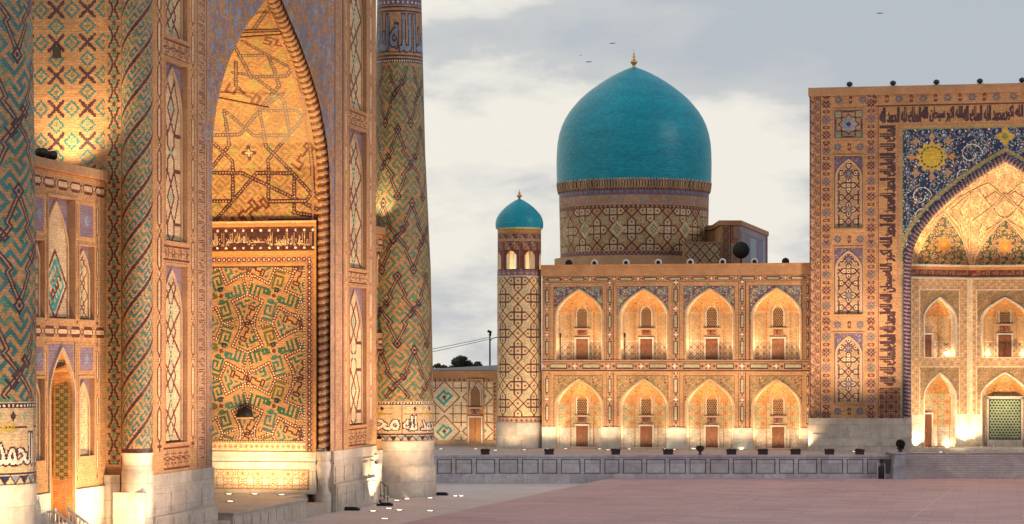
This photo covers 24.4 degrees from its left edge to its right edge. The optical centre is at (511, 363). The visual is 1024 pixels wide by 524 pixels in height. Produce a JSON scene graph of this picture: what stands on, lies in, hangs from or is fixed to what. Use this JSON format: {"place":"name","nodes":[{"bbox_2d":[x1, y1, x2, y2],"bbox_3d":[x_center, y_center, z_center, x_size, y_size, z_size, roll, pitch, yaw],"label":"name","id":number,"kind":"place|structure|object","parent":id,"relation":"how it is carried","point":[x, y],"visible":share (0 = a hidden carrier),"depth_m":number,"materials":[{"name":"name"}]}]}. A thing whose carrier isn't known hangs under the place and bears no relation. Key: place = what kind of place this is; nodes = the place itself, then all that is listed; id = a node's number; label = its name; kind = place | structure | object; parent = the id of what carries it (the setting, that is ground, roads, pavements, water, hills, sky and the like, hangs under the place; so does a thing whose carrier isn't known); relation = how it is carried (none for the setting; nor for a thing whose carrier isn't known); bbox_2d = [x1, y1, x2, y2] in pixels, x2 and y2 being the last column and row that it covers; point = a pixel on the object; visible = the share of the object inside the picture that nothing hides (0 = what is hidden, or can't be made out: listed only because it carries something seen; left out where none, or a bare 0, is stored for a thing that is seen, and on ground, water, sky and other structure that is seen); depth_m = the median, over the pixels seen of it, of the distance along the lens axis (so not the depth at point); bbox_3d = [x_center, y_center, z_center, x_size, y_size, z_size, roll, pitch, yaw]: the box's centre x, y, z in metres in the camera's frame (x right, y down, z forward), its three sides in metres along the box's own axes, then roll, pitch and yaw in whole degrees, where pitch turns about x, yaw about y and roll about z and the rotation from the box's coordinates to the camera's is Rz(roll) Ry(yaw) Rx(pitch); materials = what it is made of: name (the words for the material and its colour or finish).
{"place":"outdoors","nodes":[
{"label":"outdoors","id":0,"kind":"place"},
{"bbox_2d":[283,483,585,523],"bbox_3d":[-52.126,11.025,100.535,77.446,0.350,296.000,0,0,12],"label":"pavement","id":1,"kind":"structure","parent":0,"point":[461,496],"depth_m":183.44,"materials":[{"name":"grey stone"}]},
{"bbox_2d":[0,0,37,523],"bbox_3d":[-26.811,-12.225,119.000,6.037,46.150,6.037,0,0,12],"label":"minaret","id":2,"kind":"object","parent":1,"relation":"on","point":[18,493],"visible":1,"depth_m":117.39,"materials":[{"name":"tile"}]},
{"bbox_2d":[35,156,109,523],"bbox_3d":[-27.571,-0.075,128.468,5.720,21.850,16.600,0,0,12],"label":"wing wall","id":3,"kind":"structure","parent":1,"relation":"on","point":[70,201],"depth_m":131.36,"materials":[{"name":"tile"}]},
{"bbox_2d":[35,148,47,157],"bbox_3d":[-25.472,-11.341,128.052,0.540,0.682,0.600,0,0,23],"label":"ledge floodlight","id":4,"kind":"object","parent":3,"relation":"on","point":[41,152],"visible":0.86,"depth_m":127.86,"materials":[{"name":"metal"}]},
{"bbox_2d":[45,151,57,159],"bbox_3d":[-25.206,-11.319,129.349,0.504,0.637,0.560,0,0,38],"label":"ledge floodlight","id":5,"kind":"object","parent":3,"relation":"on","point":[52,155],"visible":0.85,"depth_m":129.23,"materials":[{"name":"metal"}]},
{"bbox_2d":[48,341,73,385],"label":"doorway face","id":6,"kind":"structure","parent":3,"relation":"in","point":[54,347],"depth_m":128.97,"materials":[{"name":"brick"}]},
{"bbox_2d":[32,0,381,523],"bbox_3d":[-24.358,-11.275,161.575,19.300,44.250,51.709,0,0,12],"label":"entrance portal","id":7,"kind":"object","parent":1,"relation":"on","point":[229,146],"visible":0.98,"depth_m":166.58,"materials":[{"name":"tile"}]},
{"bbox_2d":[344,507,359,510],"bbox_3d":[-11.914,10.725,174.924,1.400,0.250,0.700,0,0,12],"label":"floodlight box","id":8,"kind":"object","parent":1,"relation":"on","point":[351,509],"visible":1,"depth_m":174.59,"materials":[{"name":"black paint"}]},
{"bbox_2d":[380,481,387,501],"bbox_3d":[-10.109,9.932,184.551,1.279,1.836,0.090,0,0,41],"label":"handrail","id":9,"kind":"object","parent":1,"relation":"on","point":[384,491],"visible":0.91,"depth_m":184.41,"materials":[{"name":"metal"}]},
{"bbox_2d":[376,502,392,505],"bbox_3d":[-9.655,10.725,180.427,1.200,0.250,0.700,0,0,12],"label":"floodlight box","id":10,"kind":"object","parent":1,"relation":"on","point":[385,504],"visible":1,"depth_m":180.18,"materials":[{"name":"black paint"}]},
{"bbox_2d":[376,226,394,465],"bbox_3d":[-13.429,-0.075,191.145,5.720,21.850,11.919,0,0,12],"label":"wing wall","id":11,"kind":"structure","parent":1,"relation":"on","point":[380,231],"depth_m":191.05,"materials":[{"name":"brick"}]},
{"bbox_2d":[379,493,392,502],"bbox_3d":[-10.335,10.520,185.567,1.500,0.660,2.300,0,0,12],"label":"side steps","id":12,"kind":"structure","parent":1,"relation":"on","point":[381,499],"depth_m":185.01,"materials":[{"name":"stone"}]},
{"bbox_2d":[396,491,410,498],"bbox_3d":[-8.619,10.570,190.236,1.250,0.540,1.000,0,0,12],"label":"stone wedge","id":13,"kind":"object","parent":1,"relation":"on","point":[403,495],"visible":1,"depth_m":189.84,"materials":[{"name":"stone"}]},
{"bbox_2d":[376,0,435,497],"bbox_3d":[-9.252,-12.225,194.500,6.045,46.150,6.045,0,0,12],"label":"minaret","id":14,"kind":"object","parent":1,"relation":"on","point":[405,420],"visible":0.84,"depth_m":192.42,"materials":[{"name":"tile"}]},
{"bbox_2d":[436,492,447,495],"bbox_3d":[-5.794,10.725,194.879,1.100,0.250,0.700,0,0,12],"label":"floodlight box","id":15,"kind":"object","parent":1,"relation":"on","point":[442,493],"visible":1,"depth_m":194.56,"materials":[{"name":"black paint"}]},
{"bbox_2d":[434,455,891,482],"bbox_3d":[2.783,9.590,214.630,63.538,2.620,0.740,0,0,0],"label":"terrace wall","id":16,"kind":"structure","parent":1,"relation":"on","point":[520,468],"depth_m":214.35,"materials":[{"name":"grey stone"}]},
{"bbox_2d":[433,365,496,445],"bbox_3d":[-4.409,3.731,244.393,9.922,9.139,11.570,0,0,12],"label":"side wall","id":17,"kind":"structure","parent":0,"point":[465,406],"depth_m":238.84,"materials":[{"name":"tile"}]},
{"bbox_2d":[468,416,482,442],"bbox_3d":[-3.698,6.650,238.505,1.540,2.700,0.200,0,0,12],"label":"door","id":18,"kind":"structure","parent":17,"relation":"in","point":[475,423],"depth_m":238.49,"materials":[{"name":"brown wood"}]},
{"bbox_2d":[467,379,483,408],"bbox_3d":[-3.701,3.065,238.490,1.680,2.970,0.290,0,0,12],"label":"window frame","id":19,"kind":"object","parent":17,"relation":"in","point":[475,397],"depth_m":238.49,"materials":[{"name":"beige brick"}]},
{"bbox_2d":[376,0,1023,369],"label":"sky","id":20,"kind":"structure","parent":0,"point":[502,79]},
{"bbox_2d":[403,478,1023,523],"bbox_3d":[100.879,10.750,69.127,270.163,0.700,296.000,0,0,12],"label":"plaza","id":21,"kind":"structure","parent":0,"point":[698,500],"depth_m":175.83,"materials":[{"name":"pink stone"}]},
{"bbox_2d":[400,478,610,523],"bbox_3d":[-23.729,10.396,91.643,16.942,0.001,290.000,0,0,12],"label":"kerb line","id":22,"kind":"object","parent":21,"relation":"on","point":[499,502],"depth_m":177.03,"materials":[{"name":"stone"}]},
{"bbox_2d":[877,459,884,478],"bbox_3d":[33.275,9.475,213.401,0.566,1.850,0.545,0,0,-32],"label":"litter bin","id":23,"kind":"object","parent":21,"relation":"on","point":[880,471],"visible":1,"depth_m":213.22,"materials":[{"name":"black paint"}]},
{"bbox_2d":[911,488,953,517],"bbox_3d":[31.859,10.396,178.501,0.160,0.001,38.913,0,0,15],"label":"pavement marking","id":24,"kind":"object","parent":21,"relation":"on","point":[931,503],"visible":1,"depth_m":175.77,"materials":[{"name":"paint"}]},
{"bbox_2d":[883,450,1023,478],"bbox_3d":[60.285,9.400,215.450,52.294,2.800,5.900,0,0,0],"label":"staircase","id":25,"kind":"structure","parent":21,"relation":"on","point":[904,465],"depth_m":214.67,"materials":[{"name":"grey stone"}]},
{"bbox_2d":[896,439,905,451],"bbox_3d":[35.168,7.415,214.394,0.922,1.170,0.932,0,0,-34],"label":"stone urn","id":26,"kind":"object","parent":25,"relation":"on","point":[900,444],"visible":1,"depth_m":214.19,"materials":[{"name":"black stone"}]},
{"bbox_2d":[434,446,1023,454],"bbox_3d":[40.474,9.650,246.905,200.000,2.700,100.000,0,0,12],"label":"terrace","id":27,"kind":"structure","parent":0,"point":[456,450],"depth_m":220.69,"materials":[{"name":"grey stone"}]},
{"bbox_2d":[433,363,447,368],"bbox_3d":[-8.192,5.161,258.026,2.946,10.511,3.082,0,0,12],"label":"tree","id":28,"kind":"object","parent":27,"relation":"on","point":[437,365],"visible":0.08,"depth_m":257.97,"materials":[{"name":"green plant"}]},
{"bbox_2d":[441,355,482,367],"bbox_3d":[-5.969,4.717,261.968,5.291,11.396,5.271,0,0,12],"label":"tree","id":29,"kind":"object","parent":27,"relation":"on","point":[461,361],"visible":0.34,"depth_m":260.35,"materials":[{"name":"green plant"}]},
{"bbox_2d":[480,449,489,454],"bbox_3d":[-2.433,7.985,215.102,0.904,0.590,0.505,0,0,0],"label":"floodlight","id":30,"kind":"object","parent":27,"relation":"on","point":[484,451],"visible":1,"depth_m":214.90,"materials":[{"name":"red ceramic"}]},
{"bbox_2d":[487,330,496,364],"bbox_3d":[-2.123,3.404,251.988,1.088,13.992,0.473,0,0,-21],"label":"street lamp","id":31,"kind":"object","parent":27,"relation":"on","point":[489,332],"visible":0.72,"depth_m":251.94,"materials":[{"name":"metal"}]},
{"bbox_2d":[432,339,488,351],"bbox_3d":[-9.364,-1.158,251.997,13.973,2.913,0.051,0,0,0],"label":"overhead wire","id":32,"kind":"object","parent":31,"relation":"attached to","point":[460,345],"visible":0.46,"depth_m":251.98,"materials":[{"name":"metal"}]},
{"bbox_2d":[495,189,542,447],"bbox_3d":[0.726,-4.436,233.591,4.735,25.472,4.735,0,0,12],"label":"corner turret","id":33,"kind":"object","parent":27,"relation":"on","point":[519,224],"visible":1,"depth_m":231.74,"materials":[{"name":"tile"}]},
{"bbox_2d":[544,448,553,454],"bbox_3d":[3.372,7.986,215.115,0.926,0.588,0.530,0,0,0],"label":"planter box","id":34,"kind":"object","parent":27,"relation":"on","point":[549,451],"visible":1,"depth_m":214.90,"materials":[{"name":"red ceramic"}]},
{"bbox_2d":[611,448,620,454],"bbox_3d":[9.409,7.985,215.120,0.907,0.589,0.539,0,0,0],"label":"planter box","id":35,"kind":"object","parent":27,"relation":"on","point":[614,451],"visible":1,"depth_m":214.90,"materials":[{"name":"red ceramic"}]},
{"bbox_2d":[554,53,711,264],"bbox_3d":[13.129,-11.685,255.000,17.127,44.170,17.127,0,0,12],"label":"great dome","id":36,"kind":"structure","parent":27,"relation":"on","point":[634,170],"depth_m":248.18,"materials":[{"name":"teal tile"}]},
{"bbox_2d":[663,449,673,454],"bbox_3d":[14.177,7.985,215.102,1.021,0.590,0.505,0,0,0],"label":"planter box","id":37,"kind":"object","parent":27,"relation":"on","point":[667,451],"visible":1,"depth_m":214.90,"materials":[{"name":"red ceramic"}]},
{"bbox_2d":[540,263,809,449],"bbox_3d":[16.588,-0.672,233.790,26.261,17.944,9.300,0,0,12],"label":"arcade wing","id":38,"kind":"structure","parent":27,"relation":"on","point":[676,356],"depth_m":230.15,"materials":[{"name":"beige brick"}]},
{"bbox_2d":[565,260,571,264],"bbox_3d":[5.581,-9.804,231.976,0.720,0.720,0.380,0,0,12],"label":"cornice lamp","id":39,"kind":"object","parent":38,"relation":"on","point":[568,262],"visible":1,"depth_m":231.79,"materials":[{"name":"black metal"}]},
{"bbox_2d":[622,259,629,263],"bbox_3d":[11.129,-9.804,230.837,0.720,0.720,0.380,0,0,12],"label":"cornice lamp","id":40,"kind":"object","parent":38,"relation":"on","point":[625,261],"visible":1,"depth_m":230.66,"materials":[{"name":"metal"}]},
{"bbox_2d":[655,259,661,263],"bbox_3d":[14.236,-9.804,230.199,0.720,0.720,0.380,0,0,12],"label":"cornice lamp","id":41,"kind":"object","parent":38,"relation":"on","point":[658,261],"visible":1,"depth_m":230.02,"materials":[{"name":"white paint"}]},
{"bbox_2d":[687,259,693,263],"bbox_3d":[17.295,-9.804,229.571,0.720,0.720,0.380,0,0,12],"label":"cornice lamp","id":42,"kind":"object","parent":38,"relation":"on","point":[690,261],"visible":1,"depth_m":229.40,"materials":[{"name":"white paint"}]},
{"bbox_2d":[706,220,768,262],"bbox_3d":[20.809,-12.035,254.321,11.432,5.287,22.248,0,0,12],"label":"roof pavilion","id":43,"kind":"structure","parent":38,"relation":"on","point":[728,235],"depth_m":246.81,"materials":[{"name":"brick"}]},
{"bbox_2d":[682,242,719,263],"bbox_3d":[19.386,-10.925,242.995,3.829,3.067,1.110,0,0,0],"label":"roof parapet","id":44,"kind":"structure","parent":43,"relation":"attached to","point":[703,252],"depth_m":242.50,"materials":[{"name":"tile"}]},
{"bbox_2d":[733,242,749,262],"bbox_3d":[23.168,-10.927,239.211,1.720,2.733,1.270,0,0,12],"label":"drum spotlight","id":45,"kind":"object","parent":38,"relation":"on","point":[741,250],"visible":0.94,"depth_m":238.68,"materials":[{"name":"black paint"}]},
{"bbox_2d":[751,258,757,262],"bbox_3d":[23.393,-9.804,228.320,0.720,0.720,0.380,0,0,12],"label":"cornice lamp","id":46,"kind":"object","parent":38,"relation":"on","point":[754,260],"visible":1,"depth_m":228.14,"materials":[{"name":"metal"}]},
{"bbox_2d":[782,258,788,262],"bbox_3d":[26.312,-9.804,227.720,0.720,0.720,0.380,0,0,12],"label":"cornice lamp","id":47,"kind":"object","parent":38,"relation":"on","point":[785,260],"visible":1,"depth_m":227.54,"materials":[{"name":"black metal"}]},
{"bbox_2d":[696,445,703,454],"bbox_3d":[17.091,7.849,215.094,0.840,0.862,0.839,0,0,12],"label":"flower urn","id":48,"kind":"object","parent":27,"relation":"on","point":[699,449],"visible":1,"depth_m":214.91,"materials":[{"name":"black stone"}]},
{"bbox_2d":[726,448,736,454],"bbox_3d":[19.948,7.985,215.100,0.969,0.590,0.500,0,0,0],"label":"planter box","id":49,"kind":"object","parent":27,"relation":"on","point":[730,451],"visible":1,"depth_m":214.90,"materials":[{"name":"red ceramic"}]},
{"bbox_2d":[757,448,768,454],"bbox_3d":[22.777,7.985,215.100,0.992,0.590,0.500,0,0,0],"label":"planter box","id":50,"kind":"object","parent":27,"relation":"on","point":[761,451],"visible":1,"depth_m":214.90,"materials":[{"name":"red ceramic"}]},
{"bbox_2d":[790,448,800,454],"bbox_3d":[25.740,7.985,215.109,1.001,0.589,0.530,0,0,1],"label":"planter box","id":51,"kind":"object","parent":27,"relation":"on","point":[793,451],"visible":1,"depth_m":214.90,"materials":[{"name":"red ceramic"}]},
{"bbox_2d":[824,448,834,454],"bbox_3d":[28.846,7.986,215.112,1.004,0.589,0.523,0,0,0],"label":"planter box","id":52,"kind":"object","parent":27,"relation":"on","point":[830,451],"visible":1,"depth_m":214.90,"materials":[{"name":"red ceramic"}]},
{"bbox_2d":[854,448,864,454],"bbox_3d":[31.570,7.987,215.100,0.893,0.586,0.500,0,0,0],"label":"planter box","id":53,"kind":"object","parent":27,"relation":"on","point":[859,451],"visible":1,"depth_m":214.90,"materials":[{"name":"red ceramic"}]},
{"bbox_2d":[808,83,1023,451],"bbox_3d":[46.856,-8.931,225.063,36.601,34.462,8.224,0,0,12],"label":"entrance portal","id":54,"kind":"object","parent":27,"relation":"on","point":[916,268],"visible":1,"depth_m":224.34,"materials":[{"name":"tile"}]},
{"bbox_2d":[933,79,940,84],"bbox_3d":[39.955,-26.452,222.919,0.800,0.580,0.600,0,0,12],"label":"roof lamp","id":55,"kind":"object","parent":54,"relation":"on","point":[936,82],"visible":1,"depth_m":222.73,"materials":[{"name":"metal"}]},
{"bbox_2d":[977,78,983,83],"bbox_3d":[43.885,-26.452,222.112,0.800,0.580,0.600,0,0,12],"label":"roof lamp","id":56,"kind":"object","parent":54,"relation":"on","point":[979,80],"visible":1,"depth_m":221.92,"materials":[{"name":"metal"}]},
{"bbox_3d":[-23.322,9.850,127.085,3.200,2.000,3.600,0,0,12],"label":"doorway steps","id":57,"kind":"object","parent":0,"visible":0},
{"bbox_2d":[47,508,72,523],"bbox_3d":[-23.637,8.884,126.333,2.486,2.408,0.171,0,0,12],"label":"handrail","id":58,"kind":"object","parent":57,"relation":"on","point":[54,511],"visible":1,"depth_m":126.44,"materials":[{"name":"grey metal"}]},
{"bbox_2d":[67,505,89,523],"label":"handrail","id":59,"kind":"object","parent":57,"relation":"on","point":[77,515],"visible":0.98,"depth_m":128.24,"materials":[{"name":"white metal"}]}
]}

